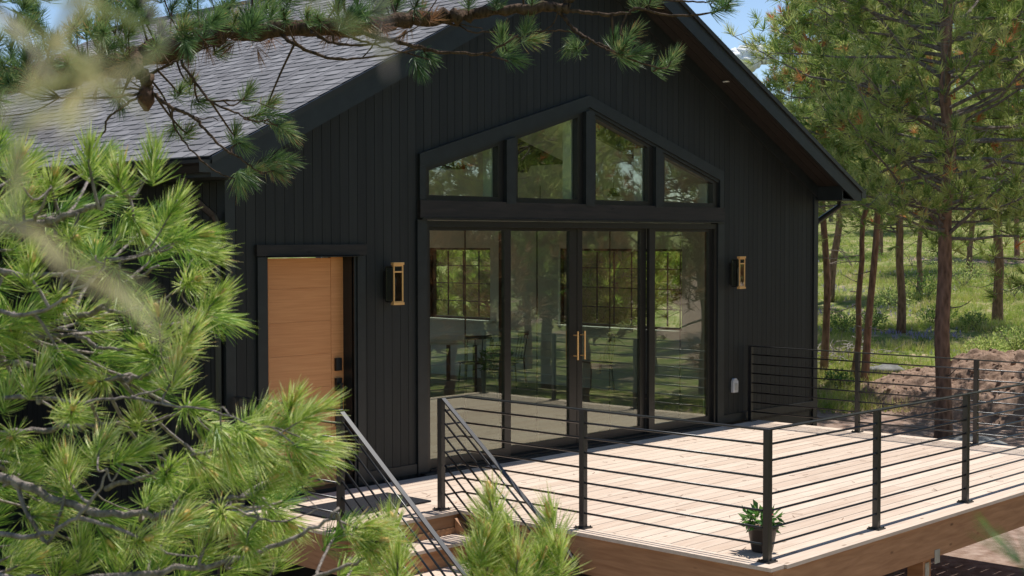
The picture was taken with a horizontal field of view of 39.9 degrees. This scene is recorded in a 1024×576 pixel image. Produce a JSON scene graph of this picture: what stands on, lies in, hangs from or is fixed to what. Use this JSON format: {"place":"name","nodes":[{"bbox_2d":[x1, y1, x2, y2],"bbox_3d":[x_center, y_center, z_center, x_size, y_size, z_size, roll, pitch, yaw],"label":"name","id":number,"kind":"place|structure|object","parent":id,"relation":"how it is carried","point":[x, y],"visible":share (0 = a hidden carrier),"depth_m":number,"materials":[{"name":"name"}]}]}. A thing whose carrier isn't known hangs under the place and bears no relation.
{"place":"outdoors","nodes":[
{"label":"outdoors","id":0,"kind":"place"},
{"bbox_2d":[0,0,150,181],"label":"pine sprig","id":1,"kind":"object","parent":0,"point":[72,6],"visible":0.88,"depth_m":0.48,"materials":[{"name":"green plant"}]},
{"bbox_2d":[0,28,151,233],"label":"pine sprig","id":2,"kind":"object","parent":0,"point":[72,102],"visible":0.91,"depth_m":0.48,"materials":[{"name":"green plant"}]},
{"bbox_2d":[0,0,168,116],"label":"pine sprig","id":3,"kind":"object","parent":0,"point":[58,82],"visible":0.99,"depth_m":0.46,"materials":[{"name":"green plant"}]},
{"bbox_2d":[0,219,192,367],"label":"pine sprig","id":4,"kind":"object","parent":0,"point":[38,237],"visible":1,"depth_m":0.46,"materials":[{"name":"green plant"}]},
{"bbox_2d":[303,0,392,78],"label":"pine sprig","id":5,"kind":"object","parent":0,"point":[385,51],"visible":1,"depth_m":0.38,"materials":[{"name":"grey plant"}]},
{"bbox_2d":[0,0,865,575],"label":"house","id":6,"kind":"structure","parent":0,"point":[712,158],"depth_m":15.06,"materials":[{"name":"black wood"}]},
{"bbox_2d":[268,257,343,491],"bbox_3d":[-1.939,0.791,13.046,0.117,2.145,1.000,2,3,43],"label":"entry door","id":7,"kind":"structure","parent":6,"relation":"in","point":[305,295],"depth_m":13.10,"materials":[{"name":"brown wood"}]},
{"bbox_2d":[384,262,404,304],"bbox_3d":[-1.141,-0.043,13.541,0.167,0.407,0.138,2,3,43],"label":"wall lantern","id":8,"kind":"object","parent":6,"relation":"attached to","point":[389,285],"depth_m":13.53,"materials":[{"name":"brown metal"}]},
{"bbox_2d":[430,248,493,322],"bbox_3d":[-0.881,-0.086,23.859,1.650,1.285,0.240,2,3,43],"label":"window","id":9,"kind":"structure","parent":6,"relation":"in","point":[434,250],"depth_m":24.04,"materials":[{"name":"black metal"}]},
{"bbox_2d":[430,335,497,391],"bbox_3d":[-0.801,1.173,22.217,0.900,0.750,1.800,0,2,8],"label":"dining table","id":10,"kind":"object","parent":6,"relation":"on","point":[448,341],"visible":0.63,"depth_m":21.80,"materials":[{"name":"black dark wood"}]},
{"bbox_2d":[426,141,503,201],"bbox_3d":[-0.560,-1.211,14.397,0.220,0.646,1.142,2,3,43],"label":"gable window","id":11,"kind":"structure","parent":6,"relation":"in","point":[492,154],"depth_m":14.69,"materials":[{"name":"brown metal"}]},
{"bbox_2d":[457,335,491,392],"bbox_3d":[-0.557,1.141,21.279,0.441,0.881,0.472,-1,2,-17],"label":"dining chair","id":12,"kind":"object","parent":6,"relation":"on","point":[476,337],"visible":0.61,"depth_m":21.07,"materials":[{"name":"black wood"}]},
{"bbox_2d":[476,343,518,398],"bbox_3d":[-0.227,1.189,20.366,0.571,0.848,0.593,2,3,43],"label":"indoor planter","id":13,"kind":"object","parent":6,"relation":"on","point":[490,383],"visible":0.72,"depth_m":20.26,"materials":[{"name":"concrete"}]},
{"bbox_2d":[493,331,528,388],"bbox_3d":[-0.030,1.116,21.979,0.472,0.881,0.441,1,2,23],"label":"dining chair","id":14,"kind":"object","parent":6,"relation":"on","point":[524,333],"visible":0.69,"depth_m":21.89,"materials":[{"name":"black wood"}]},
{"bbox_2d":[514,112,582,203],"bbox_3d":[0.318,-1.431,15.318,0.220,1.019,1.125,2,3,43],"label":"gable window","id":15,"kind":"structure","parent":6,"relation":"in","point":[573,125],"depth_m":15.62,"materials":[{"name":"brown metal"}]},
{"bbox_2d":[427,221,716,471],"bbox_3d":[0.782,0.524,15.840,0.210,2.517,4.950,2,3,43],"label":"sliding door","id":16,"kind":"structure","parent":6,"relation":"in","point":[645,255],"depth_m":15.79,"materials":[{"name":"brown metal"}]},
{"bbox_2d":[582,333,616,392],"bbox_3d":[1.292,1.132,21.506,0.472,0.881,0.441,-1,2,-27],"label":"dining chair","id":17,"kind":"object","parent":6,"relation":"on","point":[594,361],"visible":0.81,"depth_m":21.42,"materials":[{"name":"black wood"}]},
{"bbox_2d":[607,178,619,195],"bbox_3d":[1.498,-1.490,20.772,0.200,0.275,0.200,2,3,43],"label":"pendant lamp","id":18,"kind":"object","parent":6,"relation":"hanging from","point":[613,191],"visible":1,"depth_m":20.71,"materials":[{"name":"black metal"}]},
{"bbox_2d":[552,245,685,333],"bbox_3d":[1.636,-0.005,21.479,2.560,1.285,0.240,2,3,43],"label":"window","id":19,"kind":"structure","parent":6,"relation":"in","point":[556,247],"depth_m":21.81,"materials":[{"name":"black metal"}]},
{"bbox_2d":[595,115,652,205],"bbox_3d":[1.194,-1.465,16.243,0.220,1.019,1.112,2,3,43],"label":"gable window","id":20,"kind":"structure","parent":6,"relation":"in","point":[643,157],"depth_m":16.53,"materials":[{"name":"brown metal"}]},
{"bbox_2d":[663,153,716,207],"bbox_3d":[2.077,-1.312,17.183,0.220,0.646,1.143,2,3,43],"label":"gable window","id":21,"kind":"structure","parent":6,"relation":"in","point":[707,192],"depth_m":17.30,"materials":[{"name":"brown metal"}]},
{"bbox_2d":[731,378,737,392],"bbox_3d":[2.826,1.235,17.863,0.051,0.180,0.110,2,3,43],"label":"outlet cover","id":22,"kind":"object","parent":6,"relation":"attached to","point":[734,385],"visible":1,"depth_m":17.83,"materials":[{"name":"plastic"}]},
{"bbox_2d":[730,256,745,288],"bbox_3d":[2.838,-0.195,17.745,0.167,0.407,0.138,2,3,43],"label":"wall lantern","id":23,"kind":"object","parent":6,"relation":"attached to","point":[734,272],"depth_m":17.73,"materials":[{"name":"brown metal"}]},
{"bbox_2d":[0,0,1021,102],"label":"sky","id":24,"kind":"structure","parent":0,"point":[741,22],"materials":[{"name":"blue"}]},
{"bbox_2d":[5,201,1023,575],"bbox_3d":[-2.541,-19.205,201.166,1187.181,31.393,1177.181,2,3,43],"label":"ground","id":25,"kind":"structure","parent":0,"point":[979,559],"depth_m":36.55,"materials":[{"name":"green plant"}]},
{"bbox_2d":[0,116,595,575],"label":"pine tree","id":26,"kind":"object","parent":25,"relation":"on","point":[496,546],"visible":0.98,"depth_m":4.19,"materials":[{"name":"green plant"}]},
{"bbox_2d":[0,0,744,203],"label":"pine tree","id":27,"kind":"object","parent":25,"relation":"on","point":[252,24],"visible":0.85,"depth_m":7.65,"materials":[{"name":"green plant"}]},
{"bbox_2d":[347,518,498,575],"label":"staircase","id":28,"kind":"structure","parent":25,"relation":"on","point":[451,541],"depth_m":11.64,"materials":[{"name":"brown wood"}]},
{"bbox_2d":[234,396,466,575],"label":"stair handrail","id":29,"kind":"object","parent":28,"relation":"on","point":[341,486],"visible":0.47,"depth_m":11.15,"materials":[{"name":"black metal"}]},
{"bbox_2d":[441,398,578,575],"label":"stair handrail","id":30,"kind":"object","parent":28,"relation":"on","point":[491,458],"visible":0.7,"depth_m":11.84,"materials":[{"name":"black metal"}]},
{"bbox_2d":[437,250,472,315],"bbox_3d":[-2.278,-0.563,30.192,3.349,5.642,3.278,0,2,-2],"label":"pine tree","id":31,"kind":"object","parent":25,"relation":"on","point":[442,256],"visible":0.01,"depth_m":29.89,"materials":[{"name":"green plant"}]},
{"bbox_2d":[437,250,489,317],"bbox_3d":[-0.010,0.260,26.869,3.405,4.817,3.470,2,3,43],"label":"pine tree","id":32,"kind":"object","parent":25,"relation":"on","point":[472,289],"visible":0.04,"depth_m":26.30,"materials":[{"name":"green pine needle"},{"name":"grey bark"},{"name":"bark"}]},
{"bbox_2d":[228,420,1023,575],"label":"deck","id":33,"kind":"structure","parent":25,"relation":"on","point":[914,539],"depth_m":12.51,"materials":[{"name":"wood"}]},
{"bbox_2d":[290,492,430,519],"bbox_3d":[-1.314,1.901,12.316,0.590,0.014,1.120,2,3,43],"label":"doormat","id":34,"kind":"object","parent":33,"relation":"on","point":[352,503],"visible":0.69,"depth_m":12.28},
{"bbox_2d":[424,428,990,552],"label":"fallen needles","id":35,"kind":"object","parent":33,"relation":"on","point":[752,464],"visible":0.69,"depth_m":13.88,"materials":[{"name":"brown plant"}]},
{"bbox_2d":[432,383,1023,563],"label":"deck railing","id":36,"kind":"object","parent":33,"relation":"on","point":[768,443],"visible":0.99,"depth_m":11.32,"materials":[{"name":"black metal"}]},
{"bbox_2d":[738,499,784,552],"bbox_3d":[1.866,1.770,10.533,0.364,0.396,0.338,-1,2,-14],"label":"potted plant","id":37,"kind":"object","parent":33,"relation":"on","point":[755,534],"visible":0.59,"depth_m":10.49,"materials":[{"name":"green plant"}]},
{"bbox_2d":[744,345,1023,444],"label":"deck railing","id":38,"kind":"object","parent":33,"relation":"on","point":[975,380],"visible":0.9,"depth_m":16.87,"materials":[{"name":"black metal"}]},
{"bbox_2d":[583,251,676,324],"bbox_3d":[1.821,-0.572,29.342,3.092,5.707,3.528,2,3,43],"label":"pine tree","id":39,"kind":"object","parent":25,"relation":"on","point":[635,321],"depth_m":29.01,"materials":[{"name":"green plant"}]},
{"bbox_2d":[582,251,681,327],"bbox_3d":[2.146,0.278,25.950,3.076,4.919,3.238,0,2,5],"label":"pine tree","id":40,"kind":"object","parent":25,"relation":"on","point":[622,260],"visible":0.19,"depth_m":25.36,"materials":[{"name":"green plant"}]},
{"bbox_2d":[655,251,681,319],"bbox_3d":[4.288,-0.679,30.166,3.480,5.607,3.061,1,2,24],"label":"pine tree","id":41,"kind":"object","parent":25,"relation":"on","point":[675,297],"visible":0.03,"depth_m":29.68,"materials":[{"name":"green plant"}]},
{"bbox_2d":[760,0,829,203],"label":"pine tree","id":42,"kind":"object","parent":25,"relation":"on","point":[774,38],"visible":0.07,"depth_m":59.16,"materials":[{"name":"green plant"}]},
{"bbox_2d":[754,0,891,372],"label":"pine tree","id":43,"kind":"object","parent":25,"relation":"on","point":[772,82],"visible":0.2,"depth_m":30.95,"materials":[{"name":"green plant"}]},
{"bbox_2d":[819,368,854,388],"bbox_3d":[6.852,1.925,29.608,0.806,0.545,0.820,2,3,43],"label":"shrub","id":44,"kind":"object","parent":25,"relation":"on","point":[837,376],"visible":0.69,"depth_m":29.52,"materials":[{"name":"green plant"}]},
{"bbox_2d":[785,28,891,301],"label":"pine tree","id":45,"kind":"object","parent":25,"relation":"on","point":[836,243],"visible":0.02,"depth_m":45.93,"materials":[{"name":"green plant"}]},
{"bbox_2d":[821,311,855,333],"bbox_3d":[8.693,0.919,37.080,1.093,0.719,1.068,0,2,5],"label":"shrub","id":46,"kind":"object","parent":25,"relation":"on","point":[843,324],"visible":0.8,"depth_m":36.96,"materials":[{"name":"green plant"}]},
{"bbox_2d":[829,237,883,267],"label":"shrub","id":47,"kind":"object","parent":25,"relation":"on","point":[855,245],"visible":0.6,"depth_m":57.98,"materials":[{"name":"green plant"}]},
{"bbox_2d":[817,335,904,370],"bbox_3d":[7.085,1.459,31.736,2.806,1.057,4.357,1,2,35],"label":"dry brush","id":48,"kind":"object","parent":25,"relation":"on","point":[833,353],"visible":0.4,"depth_m":32.04,"materials":[{"name":"plant"}]},
{"bbox_2d":[782,0,959,378],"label":"pine tree","id":49,"kind":"object","parent":25,"relation":"on","point":[858,291],"visible":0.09,"depth_m":30.59,"materials":[{"name":"green plant"}]},
{"bbox_2d":[721,0,1023,438],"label":"pine tree","id":50,"kind":"object","parent":25,"relation":"on","point":[947,125],"visible":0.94,"depth_m":23.78,"materials":[{"name":"green plant"}]},
{"bbox_2d":[855,309,889,328],"bbox_3d":[9.992,0.906,39.085,0.975,0.705,1.002,0,2,10],"label":"shrub","id":51,"kind":"object","parent":25,"relation":"on","point":[877,319],"visible":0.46,"depth_m":38.96,"materials":[{"name":"green plant"}]},
{"bbox_2d":[878,219,882,254],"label":"pine tree","id":52,"kind":"object","parent":25,"relation":"on","point":[881,240],"depth_m":65.94,"materials":[{"name":"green plant"}]},
{"bbox_2d":[870,364,904,374],"bbox_3d":[8.265,1.860,31.013,0.765,0.431,0.633,0,2,-4],"label":"boulder","id":53,"kind":"object","parent":25,"relation":"on","point":[894,368],"visible":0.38,"depth_m":30.81,"materials":[{"name":"grey stone"}]},
{"bbox_2d":[800,0,977,380],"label":"pine tree","id":54,"kind":"object","parent":25,"relation":"on","point":[867,328],"visible":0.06,"depth_m":29.79,"materials":[{"name":"green plant"}]},
{"bbox_2d":[818,258,960,354],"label":"wildflowers","id":55,"kind":"object","parent":25,"relation":"on","point":[909,332],"visible":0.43,"depth_m":38.18,"materials":[{"name":"plant"}]},
{"bbox_2d":[874,283,916,309],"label":"shrub","id":56,"kind":"object","parent":25,"relation":"on","point":[888,299],"visible":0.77,"depth_m":43.97,"materials":[{"name":"green plant"}]},
{"bbox_2d":[772,66,1022,221],"bbox_3d":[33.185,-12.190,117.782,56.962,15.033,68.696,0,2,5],"label":"pine tree","id":57,"kind":"object","parent":25,"relation":"on","point":[791,94],"depth_m":92.96,"materials":[{"name":"green plant"}]},
{"bbox_2d":[887,238,937,267],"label":"shrub","id":58,"kind":"object","parent":25,"relation":"on","point":[909,253],"visible":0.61,"depth_m":58.00,"materials":[{"name":"green plant"}]},
{"bbox_2d":[806,0,1019,332],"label":"pine tree","id":59,"kind":"object","parent":25,"relation":"on","point":[901,315],"visible":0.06,"depth_m":37.91,"materials":[{"name":"green plant"}]},
{"bbox_2d":[817,224,1023,413],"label":"grass","id":60,"kind":"structure","parent":25,"relation":"on","point":[886,326],"depth_m":43.83,"materials":[{"name":"green plant"}]},
{"bbox_2d":[817,260,1023,412],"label":"weeds","id":61,"kind":"object","parent":25,"relation":"on","point":[914,310],"visible":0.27,"depth_m":37.47,"materials":[{"name":"green plant"}]},
{"bbox_2d":[904,268,953,299],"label":"shrub","id":62,"kind":"object","parent":25,"relation":"on","point":[923,283],"visible":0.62,"depth_m":46.04,"materials":[{"name":"green plant"}]},
{"bbox_2d":[893,71,974,293],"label":"pine tree","id":63,"kind":"object","parent":25,"relation":"on","point":[919,252],"visible":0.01,"depth_m":47.98,"materials":[{"name":"green plant"}]},
{"bbox_2d":[850,348,1023,427],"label":"dirt mound","id":64,"kind":"object","parent":25,"relation":"on","point":[997,355],"visible":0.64,"depth_m":27.62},
{"bbox_2d":[914,303,959,324],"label":"shrub","id":65,"kind":"object","parent":25,"relation":"on","point":[927,314],"visible":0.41,"depth_m":40.02,"materials":[{"name":"green plant"}]},
{"bbox_2d":[898,0,1023,302],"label":"pine tree","id":66,"kind":"object","parent":25,"relation":"on","point":[1000,119],"visible":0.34,"depth_m":26.47,"materials":[{"name":"green plant"}]},
{"bbox_2d":[952,257,989,285],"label":"shrub","id":67,"kind":"object","parent":25,"relation":"on","point":[963,275],"visible":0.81,"depth_m":49.98,"materials":[{"name":"green plant"}]},
{"bbox_2d":[921,2,1022,270],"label":"pine tree","id":68,"kind":"object","parent":25,"relation":"on","point":[969,251],"visible":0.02,"depth_m":55.88,"materials":[{"name":"green plant"}]},
{"bbox_2d":[955,310,989,329],"bbox_3d":[12.445,0.908,38.096,0.916,0.633,0.939,2,3,43],"label":"shrub","id":69,"kind":"object","parent":25,"relation":"on","point":[970,319],"visible":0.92,"depth_m":37.99,"materials":[{"name":"green plant"}]},
{"bbox_2d":[925,0,1023,320],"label":"pine tree","id":70,"kind":"object","parent":25,"relation":"on","point":[997,304],"visible":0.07,"depth_m":39.91,"materials":[{"name":"green plant"}]},
{"bbox_2d":[946,434,1009,445],"bbox_3d":[7.452,2.679,22.515,1.010,0.632,1.518,-2,3,-39],"label":"boulder","id":71,"kind":"object","parent":25,"relation":"on","point":[981,439],"visible":0.1,"depth_m":22.48,"materials":[{"name":"grey stone"}]},
{"bbox_2d":[962,334,1011,351],"bbox_3d":[11.130,1.429,33.068,1.113,0.731,1.082,2,3,43],"label":"shrub","id":72,"kind":"object","parent":25,"relation":"on","point":[983,344],"visible":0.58,"depth_m":33.01,"materials":[{"name":"green plant"}]},
{"bbox_2d":[966,124,1023,190],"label":"pine tree","id":73,"kind":"object","parent":25,"relation":"on","point":[1005,146],"visible":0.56,"depth_m":24.73,"materials":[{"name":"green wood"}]},
{"bbox_2d":[969,60,1023,255],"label":"pine tree","id":74,"kind":"object","parent":25,"relation":"on","point":[1016,252],"depth_m":63.94,"materials":[{"name":"green plant"}]},
{"bbox_2d":[986,271,1023,299],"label":"shrub","id":75,"kind":"object","parent":25,"relation":"on","point":[1008,286],"visible":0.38,"depth_m":46.00,"materials":[{"name":"green plant"}]},
{"bbox_2d":[990,323,1023,350],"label":"shrub","id":76,"kind":"object","parent":25,"relation":"on","point":[1009,342],"visible":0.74,"depth_m":34.02,"materials":[{"name":"green plant"}]},
{"bbox_2d":[731,44,779,72],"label":"cloud","id":77,"kind":"structure","parent":0,"point":[741,53],"depth_m":895.19,"materials":[{"name":"white"}]},
{"bbox_2d":[966,510,1023,567],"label":"pine sprig","id":78,"kind":"object","parent":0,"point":[1015,558],"visible":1,"depth_m":1.03,"materials":[{"name":"green plant"}]}
]}

